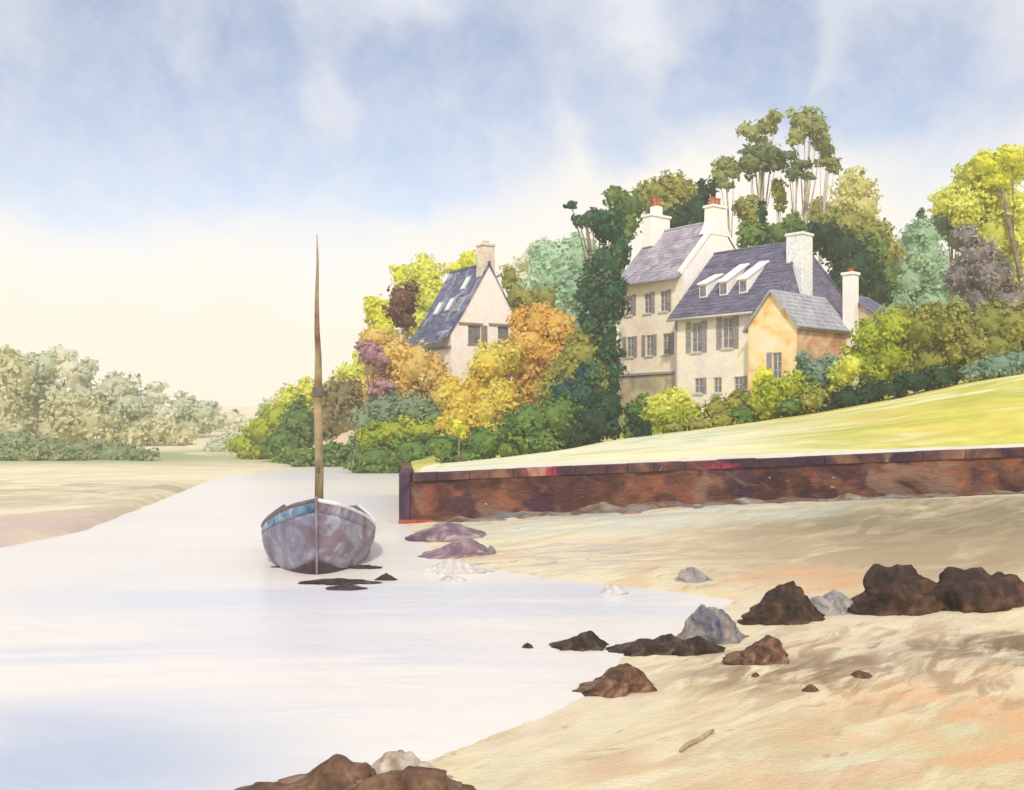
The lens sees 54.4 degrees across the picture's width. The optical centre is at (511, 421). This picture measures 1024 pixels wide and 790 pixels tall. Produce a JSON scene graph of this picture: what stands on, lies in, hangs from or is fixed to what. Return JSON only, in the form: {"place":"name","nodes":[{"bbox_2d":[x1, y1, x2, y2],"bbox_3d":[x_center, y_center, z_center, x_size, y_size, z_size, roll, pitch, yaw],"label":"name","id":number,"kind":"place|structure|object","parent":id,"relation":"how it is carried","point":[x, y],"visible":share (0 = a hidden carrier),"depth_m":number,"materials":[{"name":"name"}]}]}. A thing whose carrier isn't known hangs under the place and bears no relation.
{"place":"outdoors","nodes":[
{"label":"outdoors","id":0,"kind":"place"},
{"bbox_2d":[0,406,357,547],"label":"shore","id":1,"kind":"structure","parent":0,"point":[40,500],"depth_m":48.55,"materials":[{"name":"sand"}]},
{"bbox_2d":[0,344,41,437],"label":"tree","id":2,"kind":"object","parent":1,"relation":"on","point":[17,375],"visible":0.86,"depth_m":95.31,"materials":[{"name":"green plant"}]},
{"bbox_2d":[0,429,75,450],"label":"bush","id":3,"kind":"object","parent":1,"relation":"on","point":[8,439],"visible":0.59,"depth_m":89.43,"materials":[{"name":"green plant"}]},
{"bbox_2d":[0,441,88,460],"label":"bush","id":4,"kind":"object","parent":1,"relation":"on","point":[25,452],"visible":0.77,"depth_m":69.62,"materials":[{"name":"green plant"}]},
{"bbox_2d":[23,349,67,420],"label":"tree","id":5,"kind":"object","parent":1,"relation":"on","point":[45,370],"visible":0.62,"depth_m":99.27,"materials":[{"name":"green plant"}]},
{"bbox_2d":[41,344,81,389],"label":"tree","id":6,"kind":"object","parent":1,"relation":"on","point":[68,365],"visible":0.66,"depth_m":117.13,"materials":[{"name":"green plant"}]},
{"bbox_2d":[32,388,123,442],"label":"tree","id":7,"kind":"object","parent":1,"relation":"on","point":[75,416],"visible":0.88,"depth_m":96.72,"materials":[{"name":"green plant"}]},
{"bbox_2d":[67,356,98,393],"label":"tree","id":8,"kind":"object","parent":1,"relation":"on","point":[88,367],"visible":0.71,"depth_m":103.54,"materials":[{"name":"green plant"}]},
{"bbox_2d":[57,437,141,452],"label":"bush","id":9,"kind":"object","parent":1,"relation":"on","point":[95,444],"visible":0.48,"depth_m":87.23,"materials":[{"name":"green plant"}]},
{"bbox_2d":[76,445,160,460],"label":"bush","id":10,"kind":"object","parent":1,"relation":"on","point":[133,453],"visible":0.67,"depth_m":71.37,"materials":[{"name":"green plant"}]},
{"bbox_2d":[78,370,163,428],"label":"tree","id":11,"kind":"object","parent":1,"relation":"on","point":[120,394],"visible":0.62,"depth_m":101.84,"materials":[{"name":"green plant"}]},
{"bbox_2d":[101,413,198,446],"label":"bush","id":12,"kind":"object","parent":1,"relation":"on","point":[153,431],"visible":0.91,"depth_m":99.20,"materials":[{"name":"beige plant"}]},
{"bbox_2d":[143,380,177,424],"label":"tree","id":13,"kind":"object","parent":1,"relation":"on","point":[161,399],"visible":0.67,"depth_m":111.67,"materials":[{"name":"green plant"}]},
{"bbox_2d":[169,389,229,436],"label":"tree","id":14,"kind":"object","parent":1,"relation":"on","point":[198,416],"visible":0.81,"depth_m":114.25,"materials":[{"name":"green plant"}]},
{"bbox_2d":[203,401,256,431],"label":"tree","id":15,"kind":"object","parent":1,"relation":"on","point":[236,421],"visible":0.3,"depth_m":127.29,"materials":[{"name":"beige plant"}]},
{"bbox_2d":[202,396,279,451],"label":"bush","id":16,"kind":"object","parent":1,"relation":"on","point":[214,445],"visible":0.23,"depth_m":87.33,"materials":[{"name":"beige plant"}]},
{"bbox_2d":[225,399,293,458],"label":"bush","id":17,"kind":"object","parent":1,"relation":"on","point":[255,430],"visible":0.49,"depth_m":77.16,"materials":[{"name":"green plant"}]},
{"bbox_2d":[251,394,327,457],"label":"bush","id":18,"kind":"object","parent":1,"relation":"on","point":[297,426],"visible":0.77,"depth_m":74.10,"materials":[{"name":"green plant"}]},
{"bbox_2d":[270,376,313,411],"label":"bush","id":19,"kind":"object","parent":1,"relation":"on","point":[305,386],"visible":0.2,"depth_m":79.36,"materials":[{"name":"yellow plant"}]},
{"bbox_2d":[269,438,355,466],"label":"bush","id":20,"kind":"object","parent":1,"relation":"on","point":[334,455],"visible":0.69,"depth_m":70.02,"materials":[{"name":"green plant"}]},
{"bbox_2d":[313,376,365,439],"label":"bush","id":21,"kind":"object","parent":1,"relation":"on","point":[340,398],"visible":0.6,"depth_m":73.20,"materials":[{"name":"brown plant"}]},
{"bbox_2d":[322,350,366,407],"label":"bush","id":22,"kind":"object","parent":1,"relation":"on","point":[350,370],"visible":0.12,"depth_m":76.26,"materials":[{"name":"yellow plant"}]},
{"bbox_2d":[0,466,731,789],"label":"water","id":23,"kind":"structure","parent":0,"point":[190,639],"depth_m":13.97,"materials":[{"name":"liquid"}]},
{"bbox_2d":[261,234,375,574],"bbox_3d":[-4.436,-0.233,22.870,2.644,7.700,5.824,0,0,-10],"label":"sailing boat","id":24,"kind":"object","parent":23,"relation":"on","point":[317,534],"visible":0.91,"depth_m":20.82,"materials":[{"name":"paint"}]},
{"bbox_2d":[549,630,608,651],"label":"rock","id":25,"kind":"object","parent":23,"relation":"in","point":[589,640],"visible":0.73,"depth_m":13.82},
{"bbox_2d":[0,0,1023,405],"label":"sky","id":26,"kind":"structure","parent":0,"point":[172,171],"materials":[{"name":"blue"}]},
{"bbox_2d":[407,494,1023,789],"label":"beach","id":27,"kind":"structure","parent":0,"point":[935,701],"depth_m":11.68,"materials":[{"name":"sand"}]},
{"bbox_2d":[273,754,376,789],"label":"rock","id":28,"kind":"object","parent":27,"relation":"on","point":[337,772],"visible":0.7,"depth_m":8.30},
{"bbox_2d":[345,765,475,789],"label":"rock","id":29,"kind":"object","parent":27,"relation":"on","point":[409,777],"visible":1,"depth_m":8.01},
{"bbox_2d":[371,750,452,778],"bbox_3d":[-0.902,3.006,8.565,0.816,0.335,0.740,0,0,-39],"label":"rock","id":30,"kind":"object","parent":27,"relation":"on","point":[388,761],"visible":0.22,"depth_m":8.49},
{"bbox_2d":[405,522,485,541],"bbox_3d":[-1.490,2.948,26.800,2.202,0.506,2.037,0,0,26],"label":"rock","id":31,"kind":"object","parent":27,"relation":"on","point":[448,532],"visible":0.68,"depth_m":26.19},
{"bbox_2d":[417,538,486,558],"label":"rock","id":32,"kind":"object","parent":27,"relation":"on","point":[469,547],"visible":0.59,"depth_m":23.18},
{"bbox_2d":[422,558,494,574],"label":"rock","id":33,"kind":"object","parent":27,"relation":"on","point":[447,566],"visible":0.64,"depth_m":20.73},
{"bbox_2d":[572,663,656,697],"bbox_3d":[1.229,3.036,11.688,1.098,0.379,0.834,0,0,0],"label":"rock","id":34,"kind":"object","parent":27,"relation":"on","point":[623,680],"visible":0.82,"depth_m":11.45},
{"bbox_2d":[605,634,683,656],"bbox_3d":[1.839,3.071,13.675,1.333,0.316,1.003,0,0,0],"label":"rock","id":35,"kind":"object","parent":27,"relation":"on","point":[667,644],"visible":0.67,"depth_m":13.54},
{"bbox_2d":[671,636,725,655],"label":"rock","id":36,"kind":"object","parent":27,"relation":"on","point":[696,646],"visible":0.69,"depth_m":13.21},
{"bbox_2d":[398,447,1023,523],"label":"quay wall","id":37,"kind":"structure","parent":27,"relation":"on","point":[424,497],"depth_m":30.55,"materials":[{"name":"stone"}]},
{"bbox_2d":[677,604,748,644],"bbox_3d":[2.862,2.950,14.247,1.106,0.636,0.863,0,0,0],"label":"rock","id":38,"kind":"object","parent":27,"relation":"on","point":[715,625],"visible":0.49,"depth_m":14.00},
{"bbox_2d":[436,490,1023,522],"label":"seaweed bank","id":39,"kind":"structure","parent":27,"relation":"on","point":[603,507],"depth_m":29.96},
{"bbox_2d":[721,635,789,664],"bbox_3d":[3.084,2.879,12.527,0.871,0.394,0.723,0,0,20],"label":"rock","id":40,"kind":"object","parent":27,"relation":"on","point":[767,650],"visible":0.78,"depth_m":12.35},
{"bbox_2d":[737,581,824,625],"bbox_3d":[4.196,2.822,15.413,1.410,0.724,1.067,0,0,0],"label":"rock","id":41,"kind":"object","parent":27,"relation":"on","point":[788,603],"visible":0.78,"depth_m":15.16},
{"bbox_2d":[810,589,854,615],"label":"rock","id":42,"kind":"object","parent":27,"relation":"on","point":[833,602],"visible":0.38,"depth_m":15.70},
{"bbox_2d":[847,564,945,615],"bbox_3d":[6.121,2.687,15.670,1.717,0.902,1.283,0,0,0],"label":"rock","id":43,"kind":"object","parent":27,"relation":"on","point":[898,590],"visible":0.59,"depth_m":15.38,"materials":[{"name":"stone"}]},
{"bbox_2d":[931,567,1023,612],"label":"rock","id":44,"kind":"object","parent":27,"relation":"on","point":[977,589],"visible":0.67,"depth_m":15.07,"materials":[{"name":"stone"}]},
{"bbox_2d":[411,342,1023,471],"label":"meadow","id":45,"kind":"structure","parent":0,"point":[981,412],"depth_m":38.25,"materials":[{"name":"plant"}]},
{"bbox_2d":[353,337,390,402],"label":"flowering shrub","id":46,"kind":"object","parent":45,"relation":"on","point":[370,353],"visible":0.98,"depth_m":65.16,"materials":[{"name":"pink plant"}]},
{"bbox_2d":[361,293,399,338],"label":"tree","id":47,"kind":"object","parent":45,"relation":"on","point":[374,311],"visible":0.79,"depth_m":79.72,"materials":[{"name":"yellow plant"}]},
{"bbox_2d":[345,389,443,463],"bbox_3d":[-7.250,1.430,64.248,7.362,7.171,3.050,0,0,0],"label":"bush","id":48,"kind":"object","parent":45,"relation":"on","point":[377,409],"visible":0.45,"depth_m":63.80,"materials":[{"name":"green plant"}]},
{"bbox_2d":[343,431,448,473],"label":"bush","id":49,"kind":"object","parent":45,"relation":"on","point":[376,458],"visible":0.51,"depth_m":61.04,"materials":[{"name":"green plant"}]},
{"bbox_2d":[351,414,444,464],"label":"bush","id":50,"kind":"object","parent":45,"relation":"on","point":[378,434],"visible":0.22,"depth_m":62.46,"materials":[{"name":"green plant"}]},
{"bbox_2d":[381,280,420,347],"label":"tree","id":51,"kind":"object","parent":45,"relation":"on","point":[401,310],"visible":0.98,"depth_m":68.50,"materials":[{"name":"red plant"}]},
{"bbox_2d":[356,326,451,427],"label":"bush","id":52,"kind":"object","parent":45,"relation":"on","point":[417,368],"visible":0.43,"depth_m":65.80,"materials":[{"name":"orange plant"}]},
{"bbox_2d":[389,251,449,339],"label":"tree","id":53,"kind":"object","parent":45,"relation":"on","point":[425,274],"visible":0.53,"depth_m":81.15,"materials":[{"name":"yellow plant"}]},
{"bbox_2d":[408,240,513,398],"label":"house","id":54,"kind":"structure","parent":45,"relation":"on","point":[470,307],"depth_m":69.58,"materials":[{"name":"paint"}]},
{"bbox_2d":[428,414,517,463],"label":"bush","id":55,"kind":"object","parent":45,"relation":"on","point":[481,442],"visible":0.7,"depth_m":49.48,"materials":[{"name":"green plant"}]},
{"bbox_2d":[434,338,529,438],"bbox_3d":[-2.000,-1.484,61.973,6.210,7.440,3.256,0,0,0],"label":"bush","id":56,"kind":"object","parent":45,"relation":"on","point":[494,362],"visible":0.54,"depth_m":61.29,"materials":[{"name":"plant"}]},
{"bbox_2d":[443,377,520,443],"bbox_3d":[-1.746,-0.210,57.922,4.753,4.828,2.402,0,0,0],"label":"bush","id":57,"kind":"object","parent":45,"relation":"on","point":[484,411],"visible":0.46,"depth_m":57.45,"materials":[{"name":"plant"}]},
{"bbox_2d":[496,263,541,307],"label":"tree","id":58,"kind":"object","parent":45,"relation":"on","point":[509,279],"visible":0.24,"depth_m":75.85,"materials":[{"name":"green plant"}]},
{"bbox_2d":[511,283,558,311],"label":"tree","id":59,"kind":"object","parent":45,"relation":"on","point":[524,297],"visible":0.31,"depth_m":72.79,"materials":[{"name":"green plant"}]},
{"bbox_2d":[495,391,587,457],"bbox_3d":[1.672,0.318,48.942,5.025,3.707,2.574,0,0,0],"label":"bush","id":60,"kind":"object","parent":45,"relation":"on","point":[539,429],"visible":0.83,"depth_m":48.56,"materials":[{"name":"green plant"}]},
{"bbox_2d":[506,299,577,408],"bbox_3d":[2.012,-3.695,64.345,4.907,8.580,3.426,0,0,0],"label":"tree","id":61,"kind":"object","parent":45,"relation":"on","point":[540,331],"visible":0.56,"depth_m":63.68,"materials":[{"name":"orange plant"}]},
{"bbox_2d":[520,230,598,346],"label":"tree","id":62,"kind":"object","parent":45,"relation":"on","point":[549,263],"visible":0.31,"depth_m":87.29,"materials":[{"name":"green plant"}]},
{"bbox_2d":[533,327,614,406],"bbox_3d":[3.511,-2.071,57.994,4.870,7.061,2.718,0,0,-14],"label":"bush","id":63,"kind":"object","parent":45,"relation":"on","point":[582,348],"visible":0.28,"depth_m":57.62,"materials":[{"name":"green plant"}]},
{"bbox_2d":[547,358,604,449],"bbox_3d":[3.298,-0.584,50.476,3.245,5.295,2.114,0,0,0],"label":"bush","id":64,"kind":"object","parent":45,"relation":"on","point":[588,375],"visible":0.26,"depth_m":50.12,"materials":[{"name":"green plant"}]},
{"bbox_2d":[556,245,596,345],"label":"tree","id":65,"kind":"object","parent":45,"relation":"on","point":[569,289],"visible":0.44,"depth_m":77.38,"materials":[{"name":"green plant"}]},
{"bbox_2d":[563,200,598,275],"bbox_3d":[5.003,-7.373,64.160,3.491,13.726,1.514,0,0,0],"label":"tree","id":66,"kind":"object","parent":45,"relation":"on","point":[579,220],"visible":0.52,"depth_m":63.97,"materials":[{"name":"green plant"}]},
{"bbox_2d":[560,383,625,446],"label":"bush","id":67,"kind":"object","parent":45,"relation":"on","point":[597,420],"visible":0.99,"depth_m":48.01,"materials":[{"name":"green plant"}]},
{"bbox_2d":[573,204,632,398],"bbox_3d":[5.381,-6.004,58.534,3.561,13.502,2.946,0,0,0],"label":"ivy tree","id":68,"kind":"object","parent":45,"relation":"on","point":[602,293],"visible":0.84,"depth_m":58.03,"materials":[{"name":"green plant"}]},
{"bbox_2d":[601,184,644,363],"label":"tree","id":69,"kind":"object","parent":45,"relation":"on","point":[625,200],"visible":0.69,"depth_m":77.56,"materials":[{"name":"green plant"}]},
{"bbox_2d":[622,392,649,438],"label":"bush","id":70,"kind":"object","parent":45,"relation":"on","point":[635,404],"visible":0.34,"depth_m":50.05,"materials":[{"name":"green plant"}]},
{"bbox_2d":[638,386,696,434],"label":"bush","id":71,"kind":"object","parent":45,"relation":"on","point":[672,399],"visible":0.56,"depth_m":49.45,"materials":[{"name":"yellow plant"}]},
{"bbox_2d":[631,169,705,214],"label":"tree","id":72,"kind":"object","parent":45,"relation":"on","point":[669,190],"visible":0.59,"depth_m":79.33,"materials":[{"name":"green plant"}]},
{"bbox_2d":[616,197,737,423],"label":"house","id":73,"kind":"structure","parent":45,"relation":"on","point":[664,269],"depth_m":60.21,"materials":[{"name":"paint"}]},
{"bbox_2d":[653,401,705,432],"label":"bush","id":74,"kind":"object","parent":45,"relation":"on","point":[684,413],"visible":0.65,"depth_m":48.01,"materials":[{"name":"green plant"}]},
{"bbox_2d":[640,177,719,228],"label":"tree","id":75,"kind":"object","parent":45,"relation":"on","point":[692,211],"visible":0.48,"depth_m":74.34,"materials":[{"name":"green plant"}]},
{"bbox_2d":[660,411,738,432],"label":"bush","id":76,"kind":"object","parent":45,"relation":"on","point":[723,419],"visible":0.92,"depth_m":46.48,"materials":[{"name":"green plant"}]},
{"bbox_2d":[420,444,1023,471],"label":"lane","id":77,"kind":"structure","parent":45,"relation":"on","point":[709,458],"depth_m":32.72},
{"bbox_2d":[708,155,739,237],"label":"pine","id":78,"kind":"object","parent":45,"relation":"on","point":[722,172],"visible":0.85,"depth_m":81.82,"materials":[{"name":"green plant"}]},
{"bbox_2d":[701,388,750,423],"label":"bush","id":79,"kind":"object","parent":45,"relation":"on","point":[735,398],"visible":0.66,"depth_m":47.23,"materials":[{"name":"green plant"}]},
{"bbox_2d":[731,194,761,247],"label":"tree","id":80,"kind":"object","parent":45,"relation":"on","point":[744,209],"visible":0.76,"depth_m":76.44,"materials":[{"name":"green plant"}]},
{"bbox_2d":[730,139,788,219],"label":"pine","id":81,"kind":"object","parent":45,"relation":"on","point":[756,157],"visible":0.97,"depth_m":78.48,"materials":[{"name":"green plant"}]},
{"bbox_2d":[735,108,784,207],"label":"pine","id":82,"kind":"object","parent":45,"relation":"on","point":[762,127],"visible":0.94,"depth_m":80.22,"materials":[{"name":"green plant"}]},
{"bbox_2d":[746,369,807,418],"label":"bush","id":83,"kind":"object","parent":45,"relation":"on","point":[770,392],"visible":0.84,"depth_m":46.15,"materials":[{"name":"green plant"}]},
{"bbox_2d":[771,177,788,221],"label":"pine","id":84,"kind":"object","parent":45,"relation":"on","point":[778,192],"visible":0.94,"depth_m":79.60,"materials":[{"name":"green plant"}]},
{"bbox_2d":[735,209,826,251],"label":"tree","id":85,"kind":"object","parent":45,"relation":"on","point":[755,233],"visible":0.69,"depth_m":72.13,"materials":[{"name":"green plant"}]},
{"bbox_2d":[666,231,912,425],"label":"house","id":86,"kind":"structure","parent":45,"relation":"on","point":[739,316],"depth_m":53.96,"materials":[{"name":"paint"}]},
{"bbox_2d":[773,374,816,416],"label":"bush","id":87,"kind":"object","parent":45,"relation":"on","point":[790,406],"visible":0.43,"depth_m":45.71,"materials":[{"name":"green plant"}]},
{"bbox_2d":[777,148,816,216],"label":"pine","id":88,"kind":"object","parent":45,"relation":"on","point":[795,170],"visible":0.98,"depth_m":77.74,"materials":[{"name":"green plant"}]},
{"bbox_2d":[783,105,833,222],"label":"pine","id":89,"kind":"object","parent":45,"relation":"on","point":[804,123],"visible":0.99,"depth_m":79.64,"materials":[{"name":"green plant"}]},
{"bbox_2d":[792,349,841,389],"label":"bush","id":90,"kind":"object","parent":45,"relation":"on","point":[818,367],"visible":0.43,"depth_m":47.03,"materials":[{"name":"teal plant"}]},
{"bbox_2d":[792,379,846,415],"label":"bush","id":91,"kind":"object","parent":45,"relation":"on","point":[814,396],"visible":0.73,"depth_m":45.16,"materials":[{"name":"yellow plant"}]},
{"bbox_2d":[813,143,843,264],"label":"pine","id":92,"kind":"object","parent":45,"relation":"on","point":[829,162],"visible":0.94,"depth_m":80.90,"materials":[{"name":"green plant"}]},
{"bbox_2d":[764,219,894,307],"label":"tree","id":93,"kind":"object","parent":45,"relation":"on","point":[839,251],"visible":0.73,"depth_m":69.33,"materials":[{"name":"green plant"}]},
{"bbox_2d":[805,380,883,412],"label":"bush","id":94,"kind":"object","parent":45,"relation":"on","point":[857,396],"visible":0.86,"depth_m":45.07,"materials":[{"name":"green plant"}]},
{"bbox_2d":[825,354,863,389],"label":"bush","id":95,"kind":"object","parent":45,"relation":"on","point":[847,369],"visible":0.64,"depth_m":45.93,"materials":[{"name":"yellow plant"}]},
{"bbox_2d":[828,165,883,220],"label":"tree","id":96,"kind":"object","parent":45,"relation":"on","point":[855,186],"visible":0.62,"depth_m":87.51,"materials":[{"name":"yellow plant"}]},
{"bbox_2d":[807,196,905,268],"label":"tree","id":97,"kind":"object","parent":45,"relation":"on","point":[857,222],"visible":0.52,"depth_m":81.11,"materials":[{"name":"green plant"}]},
{"bbox_2d":[838,306,916,397],"bbox_3d":[17.284,-3.272,47.188,3.750,4.676,2.096,0,0,-8],"label":"bush","id":98,"kind":"object","parent":45,"relation":"on","point":[878,350],"visible":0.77,"depth_m":46.94,"materials":[{"name":"green plant"}]},
{"bbox_2d":[854,230,900,299],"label":"tree","id":99,"kind":"object","parent":45,"relation":"on","point":[871,239],"visible":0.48,"depth_m":75.58,"materials":[{"name":"green plant"}]},
{"bbox_2d":[871,364,961,398],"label":"bush","id":100,"kind":"object","parent":45,"relation":"on","point":[933,377],"visible":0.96,"depth_m":44.70,"materials":[{"name":"green plant"}]},
{"bbox_2d":[882,216,975,312],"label":"tree","id":101,"kind":"object","parent":45,"relation":"on","point":[921,265],"visible":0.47,"depth_m":83.18,"materials":[{"name":"green plant"}]},
{"bbox_2d":[888,298,971,382],"bbox_3d":[20.894,-3.760,48.950,5.138,4.502,2.738,0,0,0],"label":"bush","id":102,"kind":"object","parent":45,"relation":"on","point":[938,323],"visible":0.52,"depth_m":48.37,"materials":[{"name":"green plant"}]},
{"bbox_2d":[927,208,961,305],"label":"tree","id":103,"kind":"object","parent":45,"relation":"on","point":[944,227],"visible":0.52,"depth_m":67.73,"materials":[{"name":"green plant"}]},
{"bbox_2d":[955,306,988,368],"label":"bush","id":104,"kind":"object","parent":45,"relation":"on","point":[972,340],"visible":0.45,"depth_m":48.00,"materials":[{"name":"green plant"}]},
{"bbox_2d":[927,143,1023,291],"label":"tree","id":105,"kind":"object","parent":45,"relation":"on","point":[964,201],"visible":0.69,"depth_m":65.19,"materials":[{"name":"yellow plant"}]},
{"bbox_2d":[939,222,1023,312],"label":"tree","id":106,"kind":"object","parent":45,"relation":"on","point":[981,271],"visible":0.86,"depth_m":62.39,"materials":[{"name":"grey plant"}]},
{"bbox_2d":[957,349,1023,381],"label":"bush","id":107,"kind":"object","parent":45,"relation":"on","point":[993,366],"visible":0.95,"depth_m":44.06,"materials":[{"name":"teal plant"}]},
{"bbox_2d":[966,298,1023,360],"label":"bush","id":108,"kind":"object","parent":45,"relation":"on","point":[1005,331],"visible":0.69,"depth_m":47.59,"materials":[{"name":"green plant"}]},
{"bbox_2d":[967,144,1023,291],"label":"tree","id":109,"kind":"object","parent":45,"relation":"on","point":[989,165],"visible":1,"depth_m":64.41,"materials":[{"name":"yellow plant"}]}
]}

